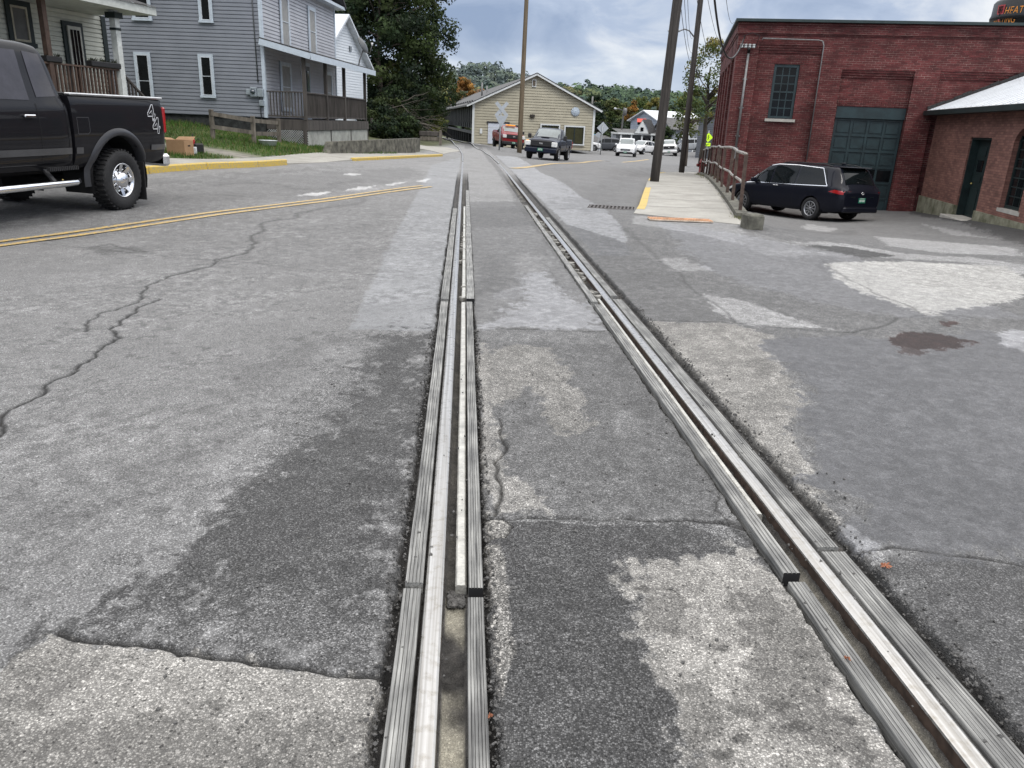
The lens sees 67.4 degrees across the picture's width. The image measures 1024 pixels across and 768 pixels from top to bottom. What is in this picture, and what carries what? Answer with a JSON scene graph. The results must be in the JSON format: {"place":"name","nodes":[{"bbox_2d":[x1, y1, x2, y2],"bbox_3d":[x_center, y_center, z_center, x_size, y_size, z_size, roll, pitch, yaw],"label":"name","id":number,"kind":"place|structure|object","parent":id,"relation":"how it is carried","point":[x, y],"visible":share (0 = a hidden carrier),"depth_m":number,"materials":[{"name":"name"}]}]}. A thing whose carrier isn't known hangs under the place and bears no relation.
{"place":"outdoors","nodes":[
{"label":"outdoors","id":0,"kind":"place"},
{"bbox_2d":[165,123,322,158],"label":"lawn soil","id":1,"kind":"structure","parent":0,"point":[219,150],"depth_m":24.61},
{"bbox_2d":[0,0,156,96],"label":"white house","id":2,"kind":"structure","parent":1,"relation":"on","point":[73,33],"depth_m":20.00,"materials":[{"name":"wood"}]},
{"bbox_2d":[3,0,37,48],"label":"window","id":3,"kind":"structure","parent":2,"relation":"in","point":[18,14],"depth_m":18.96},
{"bbox_2d":[41,51,62,62],"bbox_3d":[-10.981,-7.814,18.324,0.200,0.261,0.491,7,19,12],"label":"planter box","id":4,"kind":"object","parent":2,"relation":"attached to","point":[55,59],"visible":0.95,"depth_m":18.23,"materials":[{"name":"black plastic"}]},
{"bbox_2d":[60,20,87,92],"bbox_3d":[-11.781,-8.619,20.837,0.125,2.200,0.708,7,19,12],"label":"door","id":5,"kind":"structure","parent":2,"relation":"in","point":[72,32],"depth_m":20.60,"materials":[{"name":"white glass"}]},
{"bbox_2d":[86,57,120,68],"bbox_3d":[-10.572,-8.342,19.908,0.200,0.270,1.075,7,19,12],"label":"planter box","id":6,"kind":"object","parent":2,"relation":"attached to","point":[113,64],"visible":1,"depth_m":19.80,"materials":[{"name":"black plastic"}]},
{"bbox_2d":[165,136,194,155],"bbox_3d":[-9.241,-6.635,21.364,0.780,0.500,0.496,9,20,19],"label":"cardboard box","id":7,"kind":"object","parent":1,"relation":"on","point":[180,144],"visible":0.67,"depth_m":21.17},
{"bbox_2d":[103,0,375,145],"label":"blue house","id":8,"kind":"structure","parent":1,"relation":"on","point":[193,61],"depth_m":28.29,"materials":[{"name":"grey"}]},
{"bbox_2d":[131,0,152,20],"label":"window","id":9,"kind":"structure","parent":8,"relation":"in","point":[140,18],"depth_m":27.56,"materials":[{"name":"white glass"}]},
{"bbox_2d":[133,52,154,96],"bbox_3d":[-13.538,-11.163,28.276,0.660,1.966,0.075,3,19,3],"label":"window","id":10,"kind":"structure","parent":8,"relation":"in","point":[142,60],"depth_m":28.20,"materials":[{"name":"white glass"}]},
{"bbox_2d":[197,0,213,22],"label":"window","id":11,"kind":"structure","parent":8,"relation":"in","point":[205,10],"depth_m":27.37,"materials":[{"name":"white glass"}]},
{"bbox_2d":[197,54,216,97],"bbox_3d":[-11.161,-11.248,28.066,0.597,1.496,0.075,3,19,3],"label":"window","id":12,"kind":"structure","parent":8,"relation":"in","point":[205,64],"depth_m":28.07,"materials":[{"name":"white glass"}]},
{"bbox_2d":[279,0,290,45],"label":"window","id":13,"kind":"structure","parent":8,"relation":"in","point":[283,4],"depth_m":29.52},
{"bbox_2d":[279,61,294,111],"bbox_3d":[-8.810,-11.620,30.073,0.075,1.800,1.240,3,19,3],"label":"door","id":14,"kind":"structure","parent":8,"relation":"in","point":[285,68],"depth_m":29.99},
{"bbox_2d":[300,61,311,118],"bbox_3d":[-8.679,-12.373,32.454,0.075,2.250,1.200,3,19,3],"label":"door","id":15,"kind":"structure","parent":8,"relation":"in","point":[308,77],"depth_m":32.41,"materials":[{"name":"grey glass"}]},
{"bbox_2d":[307,5,316,52],"bbox_3d":[-8.462,-14.959,32.623,0.075,1.900,1.040,3,19,3],"label":"window","id":16,"kind":"structure","parent":8,"relation":"in","point":[312,32],"depth_m":32.59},
{"bbox_2d":[327,72,332,94],"bbox_3d":[-8.407,-13.390,35.318,0.075,1.800,1.140,3,19,3],"label":"window","id":17,"kind":"structure","parent":8,"relation":"in","point":[329,74],"depth_m":35.41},
{"bbox_2d":[358,37,372,64],"bbox_3d":[-6.643,-14.970,34.585,0.524,1.213,1.133,-6,20,-23],"label":"satellite dish","id":18,"kind":"object","parent":8,"relation":"on","point":[362,43],"visible":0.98,"depth_m":34.57,"materials":[{"name":"metal"}]},
{"bbox_2d":[208,109,281,143],"bbox_3d":[-8.896,-8.774,26.532,0.890,1.240,3.117,13,21,27],"label":"split rail fence","id":19,"kind":"object","parent":1,"relation":"on","point":[252,120],"visible":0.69,"depth_m":25.83,"materials":[{"name":"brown wood"}]},
{"bbox_2d":[164,118,396,158],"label":"grass","id":20,"kind":"structure","parent":1,"relation":"on","point":[291,149],"depth_m":25.77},
{"bbox_2d":[335,14,373,120],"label":"white gabled house","id":21,"kind":"structure","parent":1,"relation":"on","point":[349,48],"depth_m":48.75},
{"bbox_2d":[146,152,427,165],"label":"sidewalk","id":22,"kind":"structure","parent":0,"point":[317,157],"depth_m":24.23,"materials":[{"name":"concrete"}]},
{"bbox_2d":[147,162,206,173],"bbox_3d":[-7.612,-4.844,17.463,0.170,0.309,1.898,8,20,15],"label":"kerb stone","id":23,"kind":"object","parent":22,"relation":"on","point":[152,169],"visible":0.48,"depth_m":17.34,"materials":[{"name":"yellow paint"}]},
{"bbox_2d":[204,161,257,168],"bbox_3d":[-7.032,-5.421,19.262,0.170,0.329,2.019,8,20,16],"label":"kerb stone","id":24,"kind":"object","parent":22,"relation":"on","point":[231,164],"visible":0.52,"depth_m":19.15,"materials":[{"name":"yellow paint"}]},
{"bbox_2d":[257,159,286,166],"bbox_3d":[-6.558,-5.939,20.897,0.170,0.307,1.506,6,19,12],"label":"kerb stone","id":25,"kind":"object","parent":22,"relation":"on","point":[267,163],"visible":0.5,"depth_m":20.78,"materials":[{"name":"yellow paint"}]},
{"bbox_2d":[322,138,419,153],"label":"garden wall","id":26,"kind":"structure","parent":22,"relation":"on","point":[406,145],"depth_m":30.94,"materials":[{"name":"concrete"}]},
{"bbox_2d":[420,145,459,153],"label":"footpath","id":27,"kind":"structure","parent":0,"point":[443,150],"depth_m":43.98,"materials":[{"name":"concrete"}]},
{"bbox_2d":[467,76,504,84],"bbox_3d":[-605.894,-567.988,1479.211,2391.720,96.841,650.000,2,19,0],"label":"hill ground","id":28,"kind":"structure","parent":0,"point":[485,79],"depth_m":1476.87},
{"bbox_2d":[367,61,605,87],"bbox_3d":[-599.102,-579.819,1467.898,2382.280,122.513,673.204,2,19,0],"label":"hill woods","id":29,"kind":"object","parent":28,"relation":"on","point":[501,75],"visible":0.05,"depth_m":1436.72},
{"bbox_2d":[0,133,1023,767],"bbox_3d":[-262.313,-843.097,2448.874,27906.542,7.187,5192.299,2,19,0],"label":"ground","id":30,"kind":"structure","parent":0,"point":[164,387],"depth_m":3.81,"materials":[{"name":"asphalt"}]},
{"bbox_2d":[0,39,169,209],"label":"black pickup","id":31,"kind":"object","parent":30,"relation":"on","point":[104,149],"visible":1,"depth_m":10.74,"materials":[{"name":"paint"}]},
{"bbox_2d":[0,185,421,241],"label":"line","id":32,"kind":"object","parent":30,"relation":"on","point":[187,215],"visible":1,"depth_m":11.33,"materials":[{"name":"yellow paint"}]},
{"bbox_2d":[0,186,430,245],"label":"line","id":33,"kind":"object","parent":30,"relation":"on","point":[190,218],"visible":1,"depth_m":11.06,"materials":[{"name":"yellow paint"}]},
{"bbox_2d":[336,0,404,101],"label":"deciduous tree","id":34,"kind":"object","parent":30,"relation":"on","point":[374,37],"visible":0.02,"depth_m":60.32,"materials":[{"name":"green plant"}]},
{"bbox_2d":[356,97,396,135],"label":"bush","id":35,"kind":"object","parent":30,"relation":"on","point":[377,107],"visible":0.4,"depth_m":50.59,"materials":[{"name":"green plant"}]},
{"bbox_2d":[368,113,402,138],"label":"bush","id":36,"kind":"object","parent":30,"relation":"on","point":[387,127],"visible":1,"depth_m":48.94,"materials":[{"name":"green plant"}]},
{"bbox_2d":[369,84,413,123],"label":"bush","id":37,"kind":"object","parent":30,"relation":"on","point":[393,94],"visible":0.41,"depth_m":53.82,"materials":[{"name":"green plant"}]},
{"bbox_2d":[335,0,452,117],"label":"deciduous tree","id":38,"kind":"object","parent":30,"relation":"on","point":[405,28],"visible":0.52,"depth_m":55.77,"materials":[{"name":"green plant"}]},
{"bbox_2d":[380,588,420,767],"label":"track panel","id":39,"kind":"structure","parent":30,"relation":"on","point":[395,741],"depth_m":2.28,"materials":[{"name":"metal"}]},
{"bbox_2d":[394,112,424,137],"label":"bush","id":40,"kind":"object","parent":30,"relation":"on","point":[412,123],"visible":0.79,"depth_m":49.84,"materials":[{"name":"green plant"}]},
{"bbox_2d":[366,0,461,122],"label":"deciduous tree","id":41,"kind":"object","parent":30,"relation":"on","point":[438,81],"visible":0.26,"depth_m":60.26,"materials":[{"name":"green plant"}]},
{"bbox_2d":[396,82,432,136],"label":"bush","id":42,"kind":"object","parent":30,"relation":"on","point":[419,105],"visible":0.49,"depth_m":56.08,"materials":[{"name":"green plant"}]},
{"bbox_2d":[387,92,458,141],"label":"bush","id":43,"kind":"object","parent":30,"relation":"on","point":[427,125],"visible":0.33,"depth_m":53.85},
{"bbox_2d":[405,301,447,592],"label":"track panel","id":44,"kind":"structure","parent":30,"relation":"on","point":[415,572],"depth_m":3.64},
{"bbox_2d":[415,82,443,136],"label":"bush","id":45,"kind":"object","parent":30,"relation":"on","point":[438,121],"visible":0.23,"depth_m":62.03,"materials":[{"name":"green plant"}]},
{"bbox_2d":[419,130,441,145],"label":"timber barrier","id":46,"kind":"object","parent":30,"relation":"on","point":[423,135],"visible":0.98,"depth_m":50.20,"materials":[{"name":"grey wood"}]},
{"bbox_2d":[410,136,462,767],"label":"steel rail","id":47,"kind":"object","parent":30,"relation":"on","point":[424,738],"visible":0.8,"depth_m":2.82,"materials":[{"name":"metal"}]},
{"bbox_2d":[441,208,456,303],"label":"track panel","id":48,"kind":"structure","parent":30,"relation":"on","point":[445,292],"depth_m":9.07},
{"bbox_2d":[441,77,466,137],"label":"deciduous tree","id":49,"kind":"object","parent":30,"relation":"on","point":[454,87],"visible":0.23,"depth_m":139.70,"materials":[{"name":"green plant"}]},
{"bbox_2d":[455,302,465,594],"bbox_3d":[-0.321,0.021,5.002,0.042,0.079,4.630,1,19,-4],"label":"guard rail","id":50,"kind":"object","parent":30,"relation":"on","point":[460,585],"visible":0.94,"depth_m":3.66,"materials":[{"name":"metal"}]},
{"bbox_2d":[462,206,465,301],"bbox_3d":[-0.701,-2.131,11.272,0.042,0.079,8.250,1,19,-4],"label":"guard rail","id":51,"kind":"object","parent":30,"relation":"on","point":[464,261],"visible":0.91,"depth_m":9.33,"materials":[{"name":"metal"}]},
{"bbox_2d":[452,77,476,128],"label":"deciduous tree","id":52,"kind":"object","parent":30,"relation":"on","point":[465,84],"visible":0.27,"depth_m":146.80,"materials":[{"name":"orange plant"}]},
{"bbox_2d":[466,190,473,303],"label":"track panel","id":53,"kind":"structure","parent":30,"relation":"on","point":[469,283],"depth_m":9.27,"materials":[{"name":"black rubber"}]},
{"bbox_2d":[466,302,482,597],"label":"track panel","id":54,"kind":"structure","parent":30,"relation":"on","point":[475,580],"depth_m":3.56,"materials":[{"name":"black rubber"}]},
{"bbox_2d":[467,597,489,767],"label":"track panel","id":55,"kind":"structure","parent":30,"relation":"on","point":[478,745],"depth_m":2.29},
{"bbox_2d":[495,101,508,149],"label":"railroad crossbuck","id":56,"kind":"object","parent":30,"relation":"on","point":[501,119],"visible":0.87,"depth_m":56.14,"materials":[{"name":"metal"}]},
{"bbox_2d":[492,124,524,149],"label":"red pickup","id":57,"kind":"object","parent":30,"relation":"on","point":[509,134],"visible":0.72,"depth_m":68.32,"materials":[{"name":"paint"}]},
{"bbox_2d":[442,73,602,150],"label":"depot shed","id":58,"kind":"structure","parent":30,"relation":"on","point":[548,103],"depth_m":80.18,"materials":[{"name":"wood"}]},
{"bbox_2d":[487,121,509,143],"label":"roller door","id":59,"kind":"structure","parent":58,"relation":"in","point":[492,125],"depth_m":79.88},
{"bbox_2d":[564,125,584,145],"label":"window","id":60,"kind":"structure","parent":58,"relation":"in","point":[576,134],"depth_m":81.16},
{"bbox_2d":[517,0,528,152],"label":"utility pole","id":61,"kind":"object","parent":30,"relation":"on","point":[521,98],"visible":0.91,"depth_m":55.72,"materials":[{"name":"beige wood"}]},
{"bbox_2d":[458,198,601,300],"bbox_3d":[-0.105,-2.506,12.385,1.512,0.048,10.606,1,19,-4],"label":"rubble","id":62,"kind":"object","parent":30,"relation":"on","point":[595,294],"visible":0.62,"depth_m":10.10,"materials":[{"name":"concrete"}]},
{"bbox_2d":[524,128,572,160],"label":"blue black pickup","id":63,"kind":"object","parent":30,"relation":"on","point":[555,143],"visible":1,"depth_m":44.18,"materials":[{"name":"paint"}]},
{"bbox_2d":[524,205,597,306],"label":"track panel","id":64,"kind":"structure","parent":30,"relation":"on","point":[589,296],"depth_m":9.30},
{"bbox_2d":[546,217,616,300],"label":"track panel","id":65,"kind":"structure","parent":30,"relation":"on","point":[608,290],"depth_m":9.32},
{"bbox_2d":[586,93,607,111],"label":"deciduous tree","id":66,"kind":"object","parent":30,"relation":"on","point":[596,98],"visible":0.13,"depth_m":163.75,"materials":[{"name":"green plant"}]},
{"bbox_2d":[594,112,608,134],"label":"deciduous tree","id":67,"kind":"object","parent":30,"relation":"on","point":[600,116],"visible":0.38,"depth_m":150.00,"materials":[{"name":"green plant"}]},
{"bbox_2d":[596,138,619,151],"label":"grey suv","id":68,"kind":"object","parent":30,"relation":"on","point":[608,143],"visible":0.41,"depth_m":102.06,"materials":[{"name":"paint"}]},
{"bbox_2d":[594,98,625,133],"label":"deciduous tree","id":69,"kind":"object","parent":30,"relation":"on","point":[612,103],"visible":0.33,"depth_m":158.78,"materials":[{"name":"green plant"}]},
{"bbox_2d":[587,204,633,209],"bbox_3d":[2.098,-3.729,16.279,0.970,0.042,0.660,5,19,8],"label":"drain grate","id":70,"kind":"object","parent":30,"relation":"on","point":[610,207],"visible":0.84,"depth_m":16.28,"materials":[{"name":"metal"}]},
{"bbox_2d":[603,118,627,137],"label":"deciduous tree","id":71,"kind":"object","parent":30,"relation":"on","point":[617,123],"visible":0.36,"depth_m":145.73,"materials":[{"name":"green plant"}]},
{"bbox_2d":[615,138,637,156],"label":"white suv","id":72,"kind":"object","parent":30,"relation":"on","point":[626,145],"visible":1,"depth_m":75.96,"materials":[{"name":"paint"}]},
{"bbox_2d":[624,99,637,121],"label":"deciduous tree","id":73,"kind":"object","parent":30,"relation":"on","point":[632,108],"visible":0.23,"depth_m":168.55,"materials":[{"name":"orange plant"}]},
{"bbox_2d":[611,119,655,141],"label":"columned porch","id":74,"kind":"object","parent":30,"relation":"on","point":[641,132],"visible":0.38,"depth_m":109.08,"materials":[{"name":"white wood"}]},
{"bbox_2d":[628,96,648,113],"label":"deciduous tree","id":75,"kind":"object","parent":30,"relation":"on","point":[641,102],"visible":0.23,"depth_m":186.67,"materials":[{"name":"green plant"}]},
{"bbox_2d":[636,140,653,154],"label":"white hatchback","id":76,"kind":"object","parent":30,"relation":"on","point":[643,146],"visible":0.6,"depth_m":87.05,"materials":[{"name":"paint"}]},
{"bbox_2d":[643,97,659,110],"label":"deciduous tree","id":77,"kind":"object","parent":30,"relation":"on","point":[655,101],"visible":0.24,"depth_m":182.29,"materials":[{"name":"green plant"}]},
{"bbox_2d":[627,110,697,129],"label":"grey hall","id":78,"kind":"structure","parent":30,"relation":"on","point":[652,115],"depth_m":118.61,"materials":[{"name":"white metal"}]},
{"bbox_2d":[654,126,677,143],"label":"bush","id":79,"kind":"object","parent":30,"relation":"on","point":[668,131],"visible":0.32,"depth_m":105.78,"materials":[{"name":"green plant"}]},
{"bbox_2d":[662,140,678,155],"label":"white pickup","id":80,"kind":"object","parent":30,"relation":"on","point":[669,146],"visible":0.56,"depth_m":90.42,"materials":[{"name":"paint"}]},
{"bbox_2d":[654,117,698,151],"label":"light grey house","id":81,"kind":"structure","parent":30,"relation":"on","point":[670,122],"depth_m":106.92,"materials":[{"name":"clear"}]},
{"bbox_2d":[597,299,762,520],"bbox_3d":[0.985,-0.099,5.533,0.030,0.067,4.400,1,19,-4],"label":"guard rail","id":82,"kind":"object","parent":30,"relation":"on","point":[734,481],"visible":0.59,"depth_m":4.47,"materials":[{"name":"metal"}]},
{"bbox_2d":[676,138,696,152],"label":"silver suv","id":83,"kind":"object","parent":30,"relation":"on","point":[692,143],"visible":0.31,"depth_m":98.16,"materials":[{"name":"paint"}]},
{"bbox_2d":[672,73,708,165],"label":"street tree","id":84,"kind":"object","parent":30,"relation":"on","point":[696,91],"visible":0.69,"depth_m":52.59,"materials":[{"name":"green plant"}]},
{"bbox_2d":[594,304,799,586],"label":"track panel","id":85,"kind":"structure","parent":30,"relation":"on","point":[778,560],"depth_m":3.80,"materials":[{"name":"black rubber"}]},
{"bbox_2d":[673,37,724,166],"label":"street tree","id":86,"kind":"object","parent":30,"relation":"on","point":[712,46],"visible":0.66,"depth_m":53.66,"materials":[{"name":"green plant"}]},
{"bbox_2d":[695,109,715,157],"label":"dark grey house","id":87,"kind":"structure","parent":30,"relation":"on","point":[710,126],"depth_m":83.23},
{"bbox_2d":[442,137,992,767],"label":"steel rail","id":88,"kind":"object","parent":30,"relation":"on","point":[956,745],"visible":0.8,"depth_m":2.93,"materials":[{"name":"metal"}]},
{"bbox_2d":[698,172,747,217],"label":"retaining wall","id":89,"kind":"structure","parent":30,"relation":"on","point":[733,205],"depth_m":18.51,"materials":[{"name":"concrete"}]},
{"bbox_2d":[700,145,747,209],"bbox_3d":[7.089,-7.441,26.834,0.172,1.930,24.507,6,19,10],"label":"iron railing","id":90,"kind":"object","parent":89,"relation":"on","point":[718,167],"visible":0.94,"depth_m":20.04,"materials":[{"name":"brown metal"}]},
{"bbox_2d":[613,299,838,555],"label":"track panel","id":91,"kind":"structure","parent":30,"relation":"on","point":[811,530],"depth_m":4.07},
{"bbox_2d":[740,212,764,229],"bbox_3d":[4.218,-2.719,13.540,0.300,0.560,0.360,1,19,-5],"label":"concrete block","id":92,"kind":"object","parent":30,"relation":"on","point":[752,221],"depth_m":13.34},
{"bbox_2d":[729,161,879,219],"bbox_3d":[9.809,-6.702,26.282,2.264,1.810,5.240,-6,20,-27],"label":"minivan","id":93,"kind":"object","parent":30,"relation":"on","point":[810,191],"visible":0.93,"depth_m":24.73,"materials":[{"name":"blue paint"}]},
{"bbox_2d":[787,582,940,767],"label":"track panel","id":94,"kind":"structure","parent":30,"relation":"on","point":[901,737],"depth_m":2.38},
{"bbox_2d":[710,18,1023,210],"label":"brick workshop","id":95,"kind":"structure","parent":30,"relation":"on","point":[863,93],"depth_m":28.06,"materials":[{"name":"brick"}]},
{"bbox_2d":[713,0,745,58],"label":"overhead wire","id":96,"kind":"object","parent":95,"relation":"attached to","point":[718,29],"visible":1,"depth_m":20.71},
{"bbox_2d":[764,64,799,121],"bbox_3d":[10.080,-10.791,28.532,1.082,1.986,0.220,6,19,10],"label":"window","id":97,"kind":"structure","parent":95,"relation":"in","point":[785,77],"depth_m":28.58,"materials":[{"name":"glass"}]},
{"bbox_2d":[828,106,906,210],"bbox_3d":[13.096,-8.368,28.773,2.384,3.763,0.185,6,19,10],"label":"garage door","id":98,"kind":"structure","parent":95,"relation":"in","point":[864,137],"depth_m":28.57,"materials":[{"name":"teal paint"}]},
{"bbox_2d":[989,0,1023,22],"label":"sign","id":99,"kind":"object","parent":95,"relation":"on","point":[1007,10],"visible":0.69,"depth_m":66.34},
{"bbox_2d":[821,551,1023,767],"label":"track panel","id":100,"kind":"structure","parent":30,"relation":"on","point":[966,711],"depth_m":2.45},
{"bbox_2d":[916,72,1023,229],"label":"brick annex","id":101,"kind":"object","parent":30,"relation":"on","point":[975,168],"visible":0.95,"depth_m":23.96,"materials":[{"name":"red brick"}]},
{"bbox_2d":[956,137,991,217],"bbox_3d":[14.396,-6.339,23.687,0.275,2.386,1.781,6,19,10],"label":"door","id":102,"kind":"structure","parent":101,"relation":"in","point":[980,147],"depth_m":24.21,"materials":[{"name":"green paint"}]},
{"bbox_2d":[996,133,1023,216],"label":"window","id":103,"kind":"structure","parent":101,"relation":"in","point":[1013,198],"depth_m":20.95,"materials":[{"name":"green paint"}]},
{"bbox_2d":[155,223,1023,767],"bbox_3d":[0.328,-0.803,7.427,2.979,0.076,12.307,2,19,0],"label":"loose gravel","id":104,"kind":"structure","parent":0,"point":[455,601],"depth_m":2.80,"materials":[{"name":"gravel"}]},
{"bbox_2d":[365,0,998,96],"label":"sky","id":105,"kind":"structure","parent":0,"point":[606,42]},
{"bbox_2d":[634,172,740,224],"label":"sidewalk","id":106,"kind":"structure","parent":0,"point":[683,196],"depth_m":18.33,"materials":[{"name":"concrete"}]},
{"bbox_2d":[637,187,650,208],"bbox_3d":[3.290,-4.554,18.985,0.185,0.193,6.708,6,19,10],"label":"painted kerb edge","id":107,"kind":"object","parent":106,"relation":"on","point":[643,201],"visible":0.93,"depth_m":18.23,"materials":[{"name":"yellow paint"}]},
{"bbox_2d":[650,0,681,181],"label":"utility pole","id":108,"kind":"object","parent":106,"relation":"on","point":[666,84],"visible":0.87,"depth_m":24.32,"materials":[{"name":"brown wood"}]},
{"bbox_2d":[647,216,713,222],"bbox_3d":[3.092,-3.030,14.147,1.157,0.032,0.360,2,19,-1],"label":"tactile strip","id":109,"kind":"object","parent":106,"relation":"on","point":[679,219],"visible":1,"depth_m":14.02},
{"bbox_2d":[668,0,702,172],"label":"utility pole","id":110,"kind":"object","parent":106,"relation":"on","point":[689,95],"visible":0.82,"depth_m":40.23,"materials":[{"name":"brown wood"}]},
{"bbox_3d":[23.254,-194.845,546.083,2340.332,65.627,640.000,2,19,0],"label":"hill ground","id":111,"kind":"structure","parent":0,"visible":0},
{"bbox_2d":[442,79,716,129],"bbox_3d":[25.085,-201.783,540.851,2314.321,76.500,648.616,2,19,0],"label":"hillside woods","id":112,"kind":"object","parent":111,"relation":"on","point":[623,95],"visible":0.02,"depth_m":538.64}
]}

